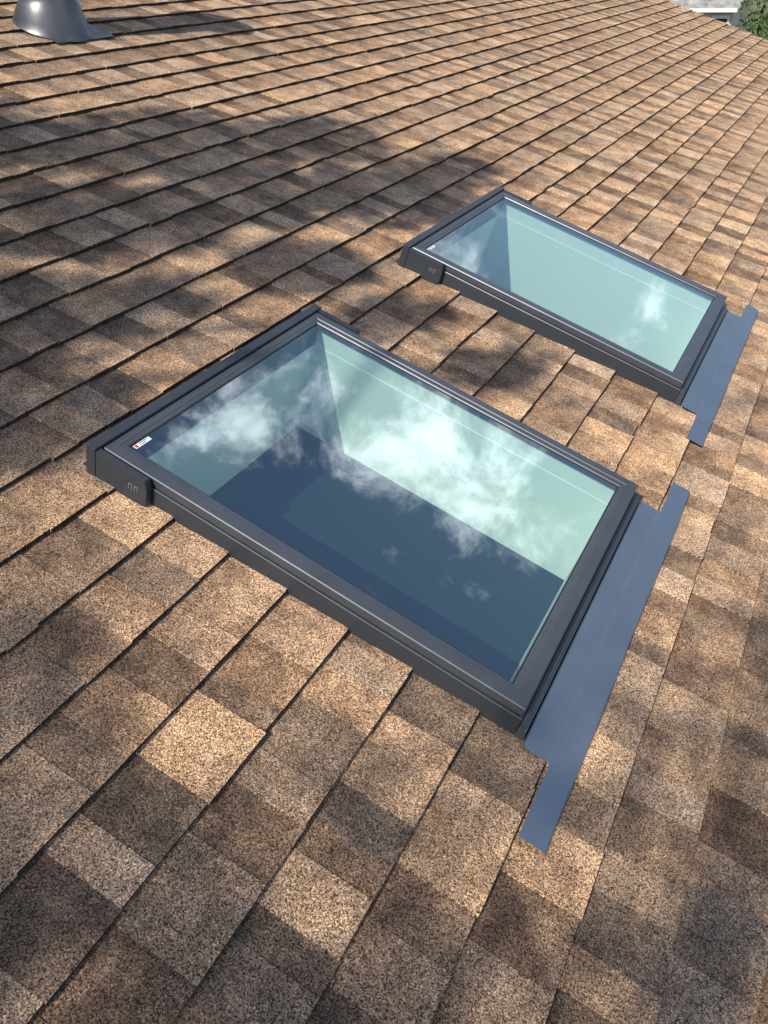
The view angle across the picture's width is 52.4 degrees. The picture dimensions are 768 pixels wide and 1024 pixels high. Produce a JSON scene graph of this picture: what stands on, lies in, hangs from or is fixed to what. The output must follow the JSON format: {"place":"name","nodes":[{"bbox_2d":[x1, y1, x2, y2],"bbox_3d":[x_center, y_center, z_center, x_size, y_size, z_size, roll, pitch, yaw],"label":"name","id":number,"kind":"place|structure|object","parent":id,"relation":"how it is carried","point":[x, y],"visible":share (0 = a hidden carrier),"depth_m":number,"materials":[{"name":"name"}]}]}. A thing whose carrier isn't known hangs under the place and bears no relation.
{"place":"outdoors","nodes":[
{"label":"outdoors","id":0,"kind":"place"},
{"bbox_2d":[0,0,767,1023],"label":"roof","id":1,"kind":"structure","parent":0,"point":[232,790],"depth_m":1.90,"materials":[{"name":"asphalt"}]},
{"bbox_2d":[12,0,113,43],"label":"roof vent","id":2,"kind":"object","parent":1,"relation":"on","point":[60,21],"visible":1,"depth_m":3.94,"materials":[{"name":"metal"}]},
{"bbox_2d":[83,304,689,854],"bbox_3d":[0.034,0.067,2.264,1.386,0.472,1.405,30,44,12],"label":"skylight","id":3,"kind":"object","parent":1,"relation":"attached to","point":[445,536],"visible":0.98,"depth_m":2.43,"materials":[{"name":"glass"}]},
{"bbox_2d":[395,186,757,446],"bbox_3d":[0.832,-0.831,3.468,1.386,0.472,1.405,30,44,12],"label":"skylight","id":4,"kind":"object","parent":1,"relation":"attached to","point":[624,313],"visible":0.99,"depth_m":3.64,"materials":[{"name":"glass"}]},
{"bbox_2d":[669,0,750,30],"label":"house","id":5,"kind":"structure","parent":0,"point":[725,11],"depth_m":16.12,"materials":[{"name":"paint"}]},
{"bbox_2d":[712,16,729,24],"bbox_3d":[6.990,-9.915,16.374,0.360,0.860,0.034,16,39,24],"label":"window","id":6,"kind":"structure","parent":5,"relation":"in","point":[726,19],"depth_m":16.13,"materials":[{"name":"grey glass"}]},
{"bbox_2d":[745,0,767,35],"bbox_3d":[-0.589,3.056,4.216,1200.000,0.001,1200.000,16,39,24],"label":"ground","id":7,"kind":"structure","parent":0,"point":[754,6],"depth_m":69.11,"materials":[{"name":"green plant"}]},
{"bbox_2d":[735,0,767,39],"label":"tree","id":8,"kind":"object","parent":7,"relation":"on","point":[762,17],"visible":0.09,"depth_m":12.33,"materials":[{"name":"green plant"}]}
]}

